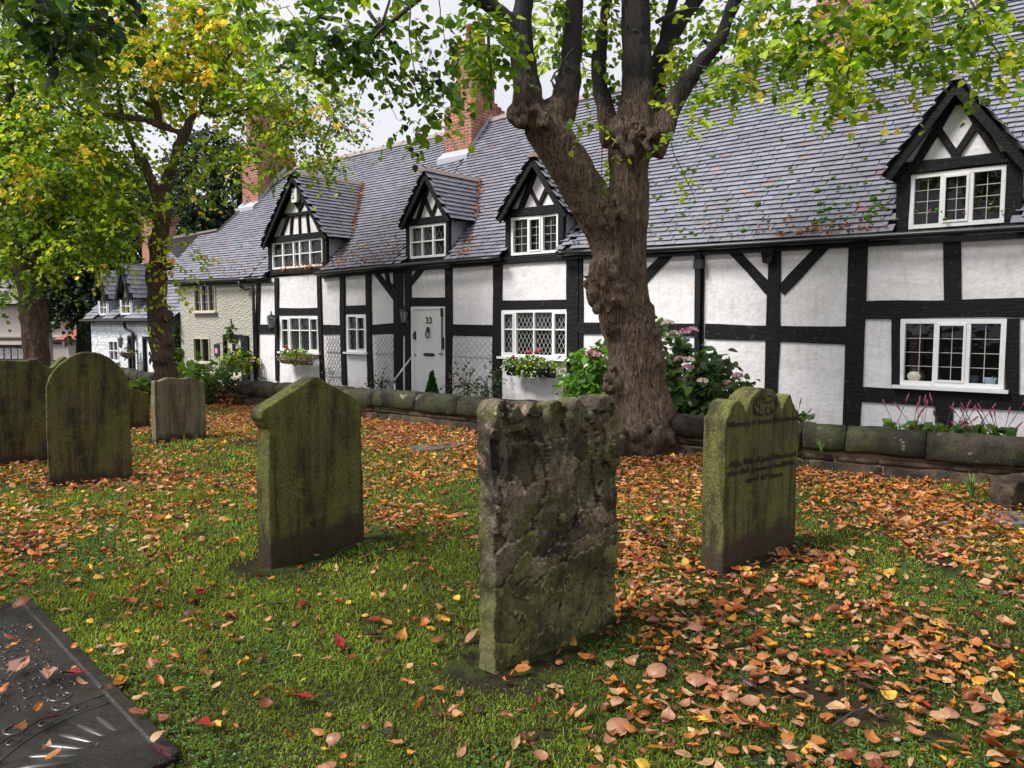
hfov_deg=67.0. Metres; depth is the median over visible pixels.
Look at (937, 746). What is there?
fallen leaf
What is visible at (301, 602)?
maple leaf
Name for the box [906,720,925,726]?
fallen leaf
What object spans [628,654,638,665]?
fallen leaf
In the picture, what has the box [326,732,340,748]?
fallen leaf
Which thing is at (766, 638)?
fallen leaf
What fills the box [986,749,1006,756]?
fallen leaf
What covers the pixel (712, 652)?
fallen leaf
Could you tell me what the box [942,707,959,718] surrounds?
fallen leaf
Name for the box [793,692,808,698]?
fallen leaf
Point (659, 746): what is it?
fallen leaf
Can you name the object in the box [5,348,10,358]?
window
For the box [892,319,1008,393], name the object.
window
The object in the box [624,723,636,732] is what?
fallen leaf
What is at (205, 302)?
window
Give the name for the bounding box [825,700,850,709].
fallen leaf
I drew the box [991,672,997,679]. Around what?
fallen leaf
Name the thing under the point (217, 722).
fallen leaf
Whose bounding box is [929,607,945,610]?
fallen leaf
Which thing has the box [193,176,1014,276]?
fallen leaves
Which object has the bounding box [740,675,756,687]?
fallen leaf
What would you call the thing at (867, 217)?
roof moss
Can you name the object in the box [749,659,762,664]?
fallen leaf
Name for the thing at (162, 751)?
maple leaf
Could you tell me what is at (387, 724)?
fallen leaf
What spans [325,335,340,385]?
trellis
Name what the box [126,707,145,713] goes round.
fallen leaf
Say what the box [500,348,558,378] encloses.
window box
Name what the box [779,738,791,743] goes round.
fallen leaf
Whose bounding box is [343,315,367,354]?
window
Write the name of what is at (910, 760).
fallen leaf
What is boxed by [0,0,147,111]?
beech tree
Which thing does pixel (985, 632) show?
fallen leaf
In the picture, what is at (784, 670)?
fallen leaf
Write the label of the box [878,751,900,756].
fallen leaf
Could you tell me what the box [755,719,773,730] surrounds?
fallen leaf
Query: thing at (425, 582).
fallen twig
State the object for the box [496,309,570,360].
window
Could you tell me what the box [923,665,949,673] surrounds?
fallen leaf
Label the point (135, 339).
door
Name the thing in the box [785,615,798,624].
fallen leaf
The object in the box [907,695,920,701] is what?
fallen leaf
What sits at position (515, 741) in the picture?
fallen leaf
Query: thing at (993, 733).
fallen leaf
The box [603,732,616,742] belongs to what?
fallen leaf
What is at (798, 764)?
fallen leaf
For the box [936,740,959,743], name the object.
fallen leaf
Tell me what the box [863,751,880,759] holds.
fallen leaf
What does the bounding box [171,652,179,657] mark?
fallen leaf
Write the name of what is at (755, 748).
fallen leaf
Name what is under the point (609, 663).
fallen leaf
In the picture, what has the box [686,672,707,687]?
fallen leaf
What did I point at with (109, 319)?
roughcast cottage
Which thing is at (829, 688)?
fallen leaf
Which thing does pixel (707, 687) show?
fallen leaf
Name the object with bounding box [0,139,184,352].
evergreen tree
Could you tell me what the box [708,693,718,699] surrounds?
fallen leaf
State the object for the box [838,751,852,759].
fallen leaf
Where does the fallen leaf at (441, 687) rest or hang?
on the ground at (464, 670)
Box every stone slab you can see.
[409,441,466,451]
[980,510,1023,526]
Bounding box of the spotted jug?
[906,367,924,380]
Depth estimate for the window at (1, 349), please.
33.91 m
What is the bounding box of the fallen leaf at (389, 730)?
[382,726,392,734]
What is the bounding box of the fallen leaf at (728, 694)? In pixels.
[722,688,738,701]
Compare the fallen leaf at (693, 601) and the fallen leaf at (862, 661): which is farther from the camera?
the fallen leaf at (693, 601)
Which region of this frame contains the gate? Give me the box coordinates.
[257,359,266,380]
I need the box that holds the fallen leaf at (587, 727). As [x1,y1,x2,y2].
[575,724,593,729]
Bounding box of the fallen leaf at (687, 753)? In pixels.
[673,750,692,757]
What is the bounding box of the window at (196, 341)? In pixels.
[193,338,210,363]
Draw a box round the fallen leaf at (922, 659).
[919,657,925,662]
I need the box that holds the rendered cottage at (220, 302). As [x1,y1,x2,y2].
[167,162,339,385]
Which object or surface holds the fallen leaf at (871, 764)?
on the ground at (464, 670)
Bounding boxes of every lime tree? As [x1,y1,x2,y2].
[0,0,180,366]
[0,0,374,380]
[204,0,1023,459]
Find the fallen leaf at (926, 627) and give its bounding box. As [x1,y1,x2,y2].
[923,625,934,632]
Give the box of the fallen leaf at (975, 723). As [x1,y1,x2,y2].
[965,719,980,725]
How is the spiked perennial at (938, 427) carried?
on the ground at (464, 670)
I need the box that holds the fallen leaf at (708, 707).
[697,704,720,712]
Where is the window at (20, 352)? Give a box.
[18,348,22,358]
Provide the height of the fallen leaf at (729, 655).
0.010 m
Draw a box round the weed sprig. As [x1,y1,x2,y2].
[816,441,824,450]
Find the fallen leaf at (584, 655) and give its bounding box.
[577,652,593,658]
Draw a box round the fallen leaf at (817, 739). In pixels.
[810,734,826,744]
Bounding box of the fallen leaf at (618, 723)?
[606,717,629,734]
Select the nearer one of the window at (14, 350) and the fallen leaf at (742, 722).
the fallen leaf at (742, 722)
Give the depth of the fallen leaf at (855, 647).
3.74 m
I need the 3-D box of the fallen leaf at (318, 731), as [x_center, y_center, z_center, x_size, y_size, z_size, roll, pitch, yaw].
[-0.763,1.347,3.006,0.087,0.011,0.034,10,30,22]
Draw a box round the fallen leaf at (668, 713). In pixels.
[661,705,674,719]
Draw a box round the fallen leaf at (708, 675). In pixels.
[706,666,712,677]
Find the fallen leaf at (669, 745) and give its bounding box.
[666,742,674,749]
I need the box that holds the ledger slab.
[0,599,178,767]
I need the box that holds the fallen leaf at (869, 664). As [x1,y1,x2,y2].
[854,662,876,667]
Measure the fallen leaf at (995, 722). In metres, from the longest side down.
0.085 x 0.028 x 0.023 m
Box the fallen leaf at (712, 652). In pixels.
[705,649,720,657]
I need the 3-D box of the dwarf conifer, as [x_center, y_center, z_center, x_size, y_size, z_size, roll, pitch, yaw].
[-1.649,0.146,15.967,0.413,0.883,0.421,0,5,0]
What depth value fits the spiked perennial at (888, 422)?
8.62 m
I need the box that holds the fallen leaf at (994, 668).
[988,666,1005,672]
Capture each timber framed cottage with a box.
[235,96,463,389]
[388,23,621,400]
[563,0,1023,436]
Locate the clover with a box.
[0,473,1023,767]
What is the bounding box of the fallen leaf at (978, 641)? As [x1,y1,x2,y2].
[969,637,982,645]
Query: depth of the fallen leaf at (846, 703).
3.19 m
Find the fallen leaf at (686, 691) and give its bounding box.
[678,686,695,695]
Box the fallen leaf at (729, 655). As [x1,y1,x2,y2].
[727,653,735,660]
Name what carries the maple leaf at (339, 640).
on the ground at (464, 670)
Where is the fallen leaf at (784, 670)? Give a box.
[778,664,789,675]
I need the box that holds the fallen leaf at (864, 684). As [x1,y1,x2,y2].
[857,681,873,687]
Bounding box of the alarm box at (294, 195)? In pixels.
[291,188,298,202]
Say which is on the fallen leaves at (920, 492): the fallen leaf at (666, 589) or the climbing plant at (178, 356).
the fallen leaf at (666, 589)
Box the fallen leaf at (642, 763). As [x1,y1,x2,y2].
[634,758,649,767]
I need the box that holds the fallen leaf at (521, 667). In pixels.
[511,664,531,671]
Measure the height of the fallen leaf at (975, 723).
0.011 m
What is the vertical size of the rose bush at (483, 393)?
1.056 m
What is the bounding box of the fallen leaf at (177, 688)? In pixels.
[173,686,185,691]
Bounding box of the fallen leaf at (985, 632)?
[981,629,988,634]
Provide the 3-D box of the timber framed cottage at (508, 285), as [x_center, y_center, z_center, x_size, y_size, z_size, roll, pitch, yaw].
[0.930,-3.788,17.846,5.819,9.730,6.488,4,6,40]
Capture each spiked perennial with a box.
[798,398,816,422]
[882,394,925,428]
[894,395,935,431]
[929,393,977,432]
[950,403,995,433]
[975,403,1023,435]
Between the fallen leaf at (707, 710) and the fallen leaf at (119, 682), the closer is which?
the fallen leaf at (707, 710)
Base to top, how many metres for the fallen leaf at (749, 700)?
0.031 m
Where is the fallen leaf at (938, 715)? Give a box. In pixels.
[924,710,949,719]
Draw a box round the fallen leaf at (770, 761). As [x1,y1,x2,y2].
[767,755,774,765]
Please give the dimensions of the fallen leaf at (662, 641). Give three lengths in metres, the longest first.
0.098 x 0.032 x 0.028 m
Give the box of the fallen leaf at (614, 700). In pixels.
[610,696,623,706]
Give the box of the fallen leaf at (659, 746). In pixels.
[647,744,669,748]
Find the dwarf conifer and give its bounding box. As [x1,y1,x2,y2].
[424,370,438,392]
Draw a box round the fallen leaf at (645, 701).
[642,698,660,704]
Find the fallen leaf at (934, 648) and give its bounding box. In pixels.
[931,643,946,652]
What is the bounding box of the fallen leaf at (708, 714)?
[698,711,711,720]
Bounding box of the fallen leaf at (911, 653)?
[908,651,918,658]
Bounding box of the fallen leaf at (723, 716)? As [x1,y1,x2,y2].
[720,714,732,725]
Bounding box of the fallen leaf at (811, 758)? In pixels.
[805,754,816,762]
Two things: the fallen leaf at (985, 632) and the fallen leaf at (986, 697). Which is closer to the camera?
the fallen leaf at (986, 697)
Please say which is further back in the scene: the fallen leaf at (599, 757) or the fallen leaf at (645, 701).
the fallen leaf at (645, 701)
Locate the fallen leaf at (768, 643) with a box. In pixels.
[766,641,777,645]
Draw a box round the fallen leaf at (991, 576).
[982,571,996,577]
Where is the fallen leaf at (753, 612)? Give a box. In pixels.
[742,609,761,614]
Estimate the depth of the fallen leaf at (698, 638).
3.81 m
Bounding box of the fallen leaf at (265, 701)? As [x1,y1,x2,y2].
[259,698,273,706]
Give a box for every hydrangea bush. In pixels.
[554,339,607,396]
[655,315,760,414]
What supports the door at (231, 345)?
in the rendered cottage at (220, 302)
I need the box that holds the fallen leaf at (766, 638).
[758,634,772,640]
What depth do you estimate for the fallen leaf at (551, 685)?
3.34 m
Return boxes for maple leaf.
[7,656,29,675]
[31,710,68,721]
[39,663,57,678]
[61,668,86,672]
[150,742,174,758]
[195,588,205,593]
[195,715,211,724]
[264,601,287,605]
[292,692,315,697]
[297,596,305,611]
[335,633,345,648]
[362,631,389,634]
[366,616,383,620]
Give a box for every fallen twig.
[418,572,436,593]
[436,580,479,586]
[689,605,724,637]
[831,682,930,726]
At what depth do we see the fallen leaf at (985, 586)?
4.57 m
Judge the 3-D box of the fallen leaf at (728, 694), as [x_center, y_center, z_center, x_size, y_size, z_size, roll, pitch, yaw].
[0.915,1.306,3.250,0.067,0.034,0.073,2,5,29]
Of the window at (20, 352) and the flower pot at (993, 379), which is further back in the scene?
the window at (20, 352)
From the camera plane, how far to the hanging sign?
21.71 m
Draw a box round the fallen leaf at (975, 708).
[971,703,986,712]
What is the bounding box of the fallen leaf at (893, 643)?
[887,640,899,648]
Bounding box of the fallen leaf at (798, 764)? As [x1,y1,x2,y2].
[795,760,802,767]
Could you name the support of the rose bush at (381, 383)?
on the ground at (464, 670)
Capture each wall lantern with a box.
[117,335,130,348]
[267,311,276,332]
[399,304,408,326]
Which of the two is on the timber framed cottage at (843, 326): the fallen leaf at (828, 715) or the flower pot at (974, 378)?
the flower pot at (974, 378)
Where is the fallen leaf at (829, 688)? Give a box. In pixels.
[824,685,834,691]
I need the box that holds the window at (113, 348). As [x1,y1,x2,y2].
[108,340,119,362]
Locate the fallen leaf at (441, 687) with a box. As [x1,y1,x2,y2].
[432,685,444,690]
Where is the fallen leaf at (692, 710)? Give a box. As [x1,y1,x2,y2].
[686,708,700,713]
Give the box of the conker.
[661,718,669,723]
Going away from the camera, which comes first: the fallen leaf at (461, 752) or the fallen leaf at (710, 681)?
the fallen leaf at (461, 752)
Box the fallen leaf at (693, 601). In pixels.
[686,599,697,604]
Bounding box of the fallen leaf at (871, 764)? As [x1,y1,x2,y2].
[866,760,876,767]
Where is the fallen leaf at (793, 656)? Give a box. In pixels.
[787,651,797,662]
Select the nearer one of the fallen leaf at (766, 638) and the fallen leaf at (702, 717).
the fallen leaf at (702, 717)
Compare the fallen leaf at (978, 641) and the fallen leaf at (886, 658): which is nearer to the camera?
the fallen leaf at (886, 658)
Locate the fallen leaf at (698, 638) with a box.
[696,636,701,643]
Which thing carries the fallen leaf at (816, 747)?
on the ground at (464, 670)
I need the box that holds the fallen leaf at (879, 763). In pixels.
[873,758,882,767]
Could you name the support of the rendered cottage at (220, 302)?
on the ground at (464, 670)
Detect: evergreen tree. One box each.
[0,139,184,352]
[152,122,245,235]
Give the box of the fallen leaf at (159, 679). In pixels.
[155,673,163,684]
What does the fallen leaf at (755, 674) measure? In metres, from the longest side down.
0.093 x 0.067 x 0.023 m
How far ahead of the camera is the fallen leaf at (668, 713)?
3.09 m
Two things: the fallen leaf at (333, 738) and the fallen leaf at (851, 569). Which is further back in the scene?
the fallen leaf at (851, 569)
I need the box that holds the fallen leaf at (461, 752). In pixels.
[456,744,466,756]
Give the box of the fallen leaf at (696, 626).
[687,622,702,630]
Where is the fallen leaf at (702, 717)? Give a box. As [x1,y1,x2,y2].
[696,714,709,719]
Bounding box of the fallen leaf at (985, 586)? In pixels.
[982,583,989,591]
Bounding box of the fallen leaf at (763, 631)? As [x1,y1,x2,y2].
[755,628,769,636]
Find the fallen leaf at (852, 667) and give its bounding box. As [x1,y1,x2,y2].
[849,665,862,670]
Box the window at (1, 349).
[0,348,3,358]
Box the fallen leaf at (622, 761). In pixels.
[616,758,629,767]
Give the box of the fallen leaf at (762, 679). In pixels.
[759,674,770,682]
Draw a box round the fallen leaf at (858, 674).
[854,670,867,679]
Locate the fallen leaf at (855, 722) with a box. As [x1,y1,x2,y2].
[842,718,864,726]
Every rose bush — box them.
[364,365,393,388]
[437,359,490,395]
[461,355,506,397]
[550,364,570,395]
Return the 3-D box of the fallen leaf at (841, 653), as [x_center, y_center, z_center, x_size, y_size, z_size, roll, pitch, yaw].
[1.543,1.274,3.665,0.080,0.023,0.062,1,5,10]
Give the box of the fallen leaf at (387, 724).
[384,720,391,727]
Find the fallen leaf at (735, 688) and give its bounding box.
[728,686,738,691]
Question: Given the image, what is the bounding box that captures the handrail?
[394,357,411,388]
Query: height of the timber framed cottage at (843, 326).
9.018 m
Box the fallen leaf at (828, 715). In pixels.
[820,711,833,721]
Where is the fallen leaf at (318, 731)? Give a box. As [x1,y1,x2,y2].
[308,727,324,735]
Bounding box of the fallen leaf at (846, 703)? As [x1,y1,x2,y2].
[844,697,849,708]
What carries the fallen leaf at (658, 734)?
on the ground at (464, 670)
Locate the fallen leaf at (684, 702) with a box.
[675,697,689,706]
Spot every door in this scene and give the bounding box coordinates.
[131,339,136,368]
[146,340,152,371]
[227,338,240,384]
[413,309,443,392]
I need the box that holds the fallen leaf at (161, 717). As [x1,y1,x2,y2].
[158,714,170,720]
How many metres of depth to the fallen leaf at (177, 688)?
3.30 m
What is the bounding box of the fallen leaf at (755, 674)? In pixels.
[749,671,762,676]
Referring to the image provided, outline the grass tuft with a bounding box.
[963,473,986,497]
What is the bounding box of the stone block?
[987,472,1023,509]
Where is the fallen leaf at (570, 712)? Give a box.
[567,704,573,715]
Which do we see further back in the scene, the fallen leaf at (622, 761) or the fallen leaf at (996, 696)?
the fallen leaf at (996, 696)
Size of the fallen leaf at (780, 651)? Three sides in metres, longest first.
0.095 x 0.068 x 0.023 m
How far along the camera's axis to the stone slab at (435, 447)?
9.90 m
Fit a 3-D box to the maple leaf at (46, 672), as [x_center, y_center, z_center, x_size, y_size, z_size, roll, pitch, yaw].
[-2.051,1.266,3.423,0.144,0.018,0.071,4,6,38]
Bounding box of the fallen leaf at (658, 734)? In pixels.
[651,732,666,738]
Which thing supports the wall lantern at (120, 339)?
attached to the roughcast cottage at (109, 319)
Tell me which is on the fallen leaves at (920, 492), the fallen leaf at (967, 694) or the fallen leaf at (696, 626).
the fallen leaf at (696, 626)
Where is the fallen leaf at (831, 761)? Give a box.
[824,757,833,765]
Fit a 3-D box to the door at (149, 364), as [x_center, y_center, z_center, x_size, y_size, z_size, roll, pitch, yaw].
[-11.730,-0.315,25.142,0.488,2.253,0.091,4,6,40]
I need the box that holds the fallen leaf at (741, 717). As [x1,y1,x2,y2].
[735,712,755,724]
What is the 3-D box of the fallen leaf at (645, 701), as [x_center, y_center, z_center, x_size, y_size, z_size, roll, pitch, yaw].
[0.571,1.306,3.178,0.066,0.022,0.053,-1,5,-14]
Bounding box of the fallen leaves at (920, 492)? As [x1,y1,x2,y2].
[0,402,1023,767]
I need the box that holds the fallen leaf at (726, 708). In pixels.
[719,705,731,711]
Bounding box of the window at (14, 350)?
[12,348,17,358]
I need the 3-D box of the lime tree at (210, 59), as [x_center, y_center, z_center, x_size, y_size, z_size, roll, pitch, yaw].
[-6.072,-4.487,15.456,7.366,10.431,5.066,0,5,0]
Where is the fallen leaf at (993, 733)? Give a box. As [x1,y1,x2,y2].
[985,730,1003,736]
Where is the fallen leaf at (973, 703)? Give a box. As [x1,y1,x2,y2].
[962,701,984,704]
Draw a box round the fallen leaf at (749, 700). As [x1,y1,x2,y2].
[738,695,759,706]
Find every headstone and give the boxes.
[0,356,66,465]
[46,352,131,485]
[129,388,149,429]
[151,377,205,442]
[250,376,365,568]
[476,393,624,673]
[701,386,798,573]
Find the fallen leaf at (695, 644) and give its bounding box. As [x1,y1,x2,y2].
[687,641,704,647]
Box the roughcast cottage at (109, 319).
[79,217,179,371]
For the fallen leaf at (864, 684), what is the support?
on the ground at (464, 670)
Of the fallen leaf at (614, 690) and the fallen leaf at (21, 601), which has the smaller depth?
the fallen leaf at (614, 690)
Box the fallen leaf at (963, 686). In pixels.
[961,680,967,688]
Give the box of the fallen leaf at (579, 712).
[575,704,586,719]
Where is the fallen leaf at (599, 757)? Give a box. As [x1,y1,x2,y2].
[594,754,604,763]
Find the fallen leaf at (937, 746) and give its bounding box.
[926,742,947,749]
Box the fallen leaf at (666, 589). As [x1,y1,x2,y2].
[660,587,674,591]
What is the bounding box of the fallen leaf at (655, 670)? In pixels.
[646,663,665,678]
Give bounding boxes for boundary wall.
[51,360,153,380]
[236,380,1023,486]
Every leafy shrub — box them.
[128,376,152,397]
[177,349,229,393]
[204,368,241,405]
[207,348,249,387]
[209,385,239,405]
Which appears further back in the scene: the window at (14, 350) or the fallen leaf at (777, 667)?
the window at (14, 350)
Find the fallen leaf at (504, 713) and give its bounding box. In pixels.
[498,710,512,716]
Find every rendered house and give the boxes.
[0,279,52,359]
[52,306,75,359]
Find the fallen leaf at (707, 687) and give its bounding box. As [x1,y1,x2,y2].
[704,684,717,693]
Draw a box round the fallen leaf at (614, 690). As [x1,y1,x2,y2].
[608,687,627,694]
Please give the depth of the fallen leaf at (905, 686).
3.33 m
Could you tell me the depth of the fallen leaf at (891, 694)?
3.26 m
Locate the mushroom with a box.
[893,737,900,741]
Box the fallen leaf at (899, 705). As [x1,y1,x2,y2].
[894,701,910,707]
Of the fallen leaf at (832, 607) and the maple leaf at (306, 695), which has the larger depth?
the fallen leaf at (832, 607)
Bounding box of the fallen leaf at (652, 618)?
[646,615,658,621]
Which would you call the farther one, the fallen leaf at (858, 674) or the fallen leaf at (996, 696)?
the fallen leaf at (858, 674)
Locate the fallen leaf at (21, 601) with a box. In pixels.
[7,596,30,609]
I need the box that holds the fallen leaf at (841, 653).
[829,648,846,656]
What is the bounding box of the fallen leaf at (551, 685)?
[545,684,565,687]
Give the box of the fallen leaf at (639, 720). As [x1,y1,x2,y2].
[633,715,646,723]
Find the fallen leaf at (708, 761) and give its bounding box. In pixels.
[693,758,715,765]
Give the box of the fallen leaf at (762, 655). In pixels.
[757,652,770,659]
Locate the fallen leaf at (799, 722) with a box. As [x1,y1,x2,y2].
[792,719,803,726]
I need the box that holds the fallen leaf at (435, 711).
[431,707,439,719]
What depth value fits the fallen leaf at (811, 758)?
2.78 m
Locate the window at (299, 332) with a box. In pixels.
[277,316,320,354]
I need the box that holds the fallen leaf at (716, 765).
[714,759,724,767]
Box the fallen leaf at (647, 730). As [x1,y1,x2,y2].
[644,727,657,733]
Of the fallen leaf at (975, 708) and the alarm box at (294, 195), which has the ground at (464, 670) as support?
the fallen leaf at (975, 708)
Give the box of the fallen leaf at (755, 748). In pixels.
[743,744,764,751]
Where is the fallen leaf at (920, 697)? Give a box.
[915,695,924,699]
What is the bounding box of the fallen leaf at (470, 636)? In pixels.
[463,628,478,643]
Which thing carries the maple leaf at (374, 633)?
on the ground at (464, 670)
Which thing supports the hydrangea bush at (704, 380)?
on the ground at (464, 670)
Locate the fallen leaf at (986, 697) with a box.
[979,693,995,703]
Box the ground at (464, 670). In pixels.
[0,386,1023,767]
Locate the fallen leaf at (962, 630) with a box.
[956,627,964,632]
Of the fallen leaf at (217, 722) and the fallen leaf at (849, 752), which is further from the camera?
the fallen leaf at (217, 722)
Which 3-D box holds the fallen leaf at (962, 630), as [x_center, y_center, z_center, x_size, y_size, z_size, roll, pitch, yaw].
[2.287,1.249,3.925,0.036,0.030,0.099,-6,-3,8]
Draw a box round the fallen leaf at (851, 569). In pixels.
[843,566,855,573]
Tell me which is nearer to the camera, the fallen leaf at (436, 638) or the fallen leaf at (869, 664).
the fallen leaf at (869, 664)
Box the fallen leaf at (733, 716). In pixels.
[725,714,744,720]
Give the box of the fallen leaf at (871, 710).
[860,706,879,716]
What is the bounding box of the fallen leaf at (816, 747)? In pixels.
[807,740,823,754]
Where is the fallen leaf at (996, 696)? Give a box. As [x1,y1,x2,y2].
[992,687,1004,704]
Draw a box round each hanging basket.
[119,334,138,360]
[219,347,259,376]
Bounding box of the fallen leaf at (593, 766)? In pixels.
[588,764,600,767]
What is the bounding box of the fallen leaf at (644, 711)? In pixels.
[633,709,649,717]
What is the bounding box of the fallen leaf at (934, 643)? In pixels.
[927,641,937,645]
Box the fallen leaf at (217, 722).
[210,719,221,726]
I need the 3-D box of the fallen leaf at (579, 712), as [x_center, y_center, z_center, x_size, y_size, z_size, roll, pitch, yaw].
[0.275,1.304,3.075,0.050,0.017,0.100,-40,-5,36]
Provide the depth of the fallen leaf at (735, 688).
3.30 m
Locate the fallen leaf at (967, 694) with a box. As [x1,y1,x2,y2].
[956,689,976,699]
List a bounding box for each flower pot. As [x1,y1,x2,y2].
[921,217,930,223]
[970,375,979,382]
[981,365,998,383]
[983,211,992,219]
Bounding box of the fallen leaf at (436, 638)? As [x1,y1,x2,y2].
[431,636,443,641]
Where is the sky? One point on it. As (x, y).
(386, 123)
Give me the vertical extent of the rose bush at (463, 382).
0.953 m
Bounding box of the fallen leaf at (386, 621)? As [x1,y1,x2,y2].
[380,618,391,623]
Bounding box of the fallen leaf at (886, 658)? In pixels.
[881,654,893,662]
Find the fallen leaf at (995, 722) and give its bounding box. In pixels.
[987,719,1008,725]
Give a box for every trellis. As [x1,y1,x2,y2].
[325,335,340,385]
[374,335,393,389]
[452,337,491,396]
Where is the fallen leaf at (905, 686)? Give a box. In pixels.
[898,681,911,693]
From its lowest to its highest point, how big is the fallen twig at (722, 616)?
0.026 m
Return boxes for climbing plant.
[172,327,183,372]
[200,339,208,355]
[223,319,237,347]
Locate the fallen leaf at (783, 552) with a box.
[777,549,788,555]
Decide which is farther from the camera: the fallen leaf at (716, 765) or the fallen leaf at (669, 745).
the fallen leaf at (669, 745)
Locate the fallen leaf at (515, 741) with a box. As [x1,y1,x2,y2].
[511,735,519,753]
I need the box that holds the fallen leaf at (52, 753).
[45,747,62,758]
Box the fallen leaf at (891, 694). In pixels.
[880,690,897,699]
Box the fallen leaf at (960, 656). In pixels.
[952,652,969,663]
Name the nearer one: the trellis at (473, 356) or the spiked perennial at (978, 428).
the spiked perennial at (978, 428)
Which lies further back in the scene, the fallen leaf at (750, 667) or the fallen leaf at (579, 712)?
the fallen leaf at (750, 667)
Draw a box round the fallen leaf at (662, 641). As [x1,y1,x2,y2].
[660,639,668,644]
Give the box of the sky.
[0,0,974,264]
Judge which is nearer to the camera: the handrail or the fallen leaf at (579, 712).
the fallen leaf at (579, 712)
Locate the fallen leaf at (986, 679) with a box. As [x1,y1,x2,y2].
[984,677,992,682]
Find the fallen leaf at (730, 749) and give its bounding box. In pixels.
[725,746,738,753]
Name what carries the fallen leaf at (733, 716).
on the ground at (464, 670)
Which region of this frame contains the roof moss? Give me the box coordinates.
[648,122,1023,239]
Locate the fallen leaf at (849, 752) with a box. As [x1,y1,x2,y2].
[841,748,856,758]
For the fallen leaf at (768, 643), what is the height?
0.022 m
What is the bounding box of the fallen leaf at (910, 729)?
[905,726,926,735]
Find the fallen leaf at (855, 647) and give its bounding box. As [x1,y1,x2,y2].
[851,643,859,652]
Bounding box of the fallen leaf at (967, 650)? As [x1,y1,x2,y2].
[962,647,978,653]
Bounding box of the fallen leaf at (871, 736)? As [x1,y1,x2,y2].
[859,729,880,742]
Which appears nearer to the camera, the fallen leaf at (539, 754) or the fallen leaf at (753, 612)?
the fallen leaf at (539, 754)
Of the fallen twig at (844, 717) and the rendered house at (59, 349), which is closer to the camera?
the fallen twig at (844, 717)
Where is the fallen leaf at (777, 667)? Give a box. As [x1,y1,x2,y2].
[770,665,782,669]
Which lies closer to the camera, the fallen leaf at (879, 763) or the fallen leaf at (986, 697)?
the fallen leaf at (879, 763)
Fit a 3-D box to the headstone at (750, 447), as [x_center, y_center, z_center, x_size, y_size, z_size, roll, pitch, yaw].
[1.640,0.658,5.270,1.013,1.281,0.173,-4,6,-44]
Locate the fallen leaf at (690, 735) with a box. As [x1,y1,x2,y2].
[681,730,700,737]
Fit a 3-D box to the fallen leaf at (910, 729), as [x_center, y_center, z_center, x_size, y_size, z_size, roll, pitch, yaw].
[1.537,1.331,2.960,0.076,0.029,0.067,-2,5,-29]
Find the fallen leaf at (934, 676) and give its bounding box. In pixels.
[925,673,944,680]
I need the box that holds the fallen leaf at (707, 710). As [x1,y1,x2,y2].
[694,708,710,714]
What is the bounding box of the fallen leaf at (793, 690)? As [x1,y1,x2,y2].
[788,687,799,692]
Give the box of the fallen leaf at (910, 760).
[908,757,913,766]
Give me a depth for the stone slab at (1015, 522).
6.24 m
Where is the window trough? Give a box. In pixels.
[276,345,313,365]
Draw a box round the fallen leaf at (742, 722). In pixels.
[732,719,754,723]
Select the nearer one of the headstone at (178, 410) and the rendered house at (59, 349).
the headstone at (178, 410)
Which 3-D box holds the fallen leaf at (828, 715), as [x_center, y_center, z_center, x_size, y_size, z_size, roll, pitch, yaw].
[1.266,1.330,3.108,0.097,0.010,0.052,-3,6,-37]
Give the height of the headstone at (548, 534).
1.390 m
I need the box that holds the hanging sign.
[214,343,223,356]
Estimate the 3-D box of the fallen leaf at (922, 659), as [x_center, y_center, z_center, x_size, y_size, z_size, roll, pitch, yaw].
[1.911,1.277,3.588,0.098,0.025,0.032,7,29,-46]
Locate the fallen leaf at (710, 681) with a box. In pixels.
[706,677,717,685]
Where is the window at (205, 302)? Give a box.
[192,285,217,312]
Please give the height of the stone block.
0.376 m
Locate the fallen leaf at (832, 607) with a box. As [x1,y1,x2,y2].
[825,604,839,611]
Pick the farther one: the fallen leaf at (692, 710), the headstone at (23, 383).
the headstone at (23, 383)
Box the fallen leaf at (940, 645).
[931,643,948,648]
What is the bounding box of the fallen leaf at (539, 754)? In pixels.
[532,749,548,759]
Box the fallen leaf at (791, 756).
[782,749,800,762]
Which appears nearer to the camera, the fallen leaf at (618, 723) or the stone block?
the fallen leaf at (618, 723)
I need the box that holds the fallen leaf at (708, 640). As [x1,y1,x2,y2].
[703,636,714,643]
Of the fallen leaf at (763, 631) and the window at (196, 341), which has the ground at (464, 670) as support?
the fallen leaf at (763, 631)
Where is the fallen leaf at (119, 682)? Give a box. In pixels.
[112,677,129,684]
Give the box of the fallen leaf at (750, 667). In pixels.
[737,664,756,670]
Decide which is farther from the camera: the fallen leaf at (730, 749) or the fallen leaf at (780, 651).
the fallen leaf at (780, 651)
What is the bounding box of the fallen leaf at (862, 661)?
[848,657,869,662]
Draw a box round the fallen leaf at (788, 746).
[781,743,799,748]
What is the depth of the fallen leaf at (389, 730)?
2.98 m
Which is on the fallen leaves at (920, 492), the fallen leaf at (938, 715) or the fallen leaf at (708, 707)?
the fallen leaf at (938, 715)
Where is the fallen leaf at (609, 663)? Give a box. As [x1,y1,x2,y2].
[605,659,614,667]
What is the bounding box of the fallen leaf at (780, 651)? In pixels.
[776,648,789,654]
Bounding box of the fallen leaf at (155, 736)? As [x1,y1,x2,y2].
[150,730,165,742]
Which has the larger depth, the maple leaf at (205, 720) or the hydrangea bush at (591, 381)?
the hydrangea bush at (591, 381)

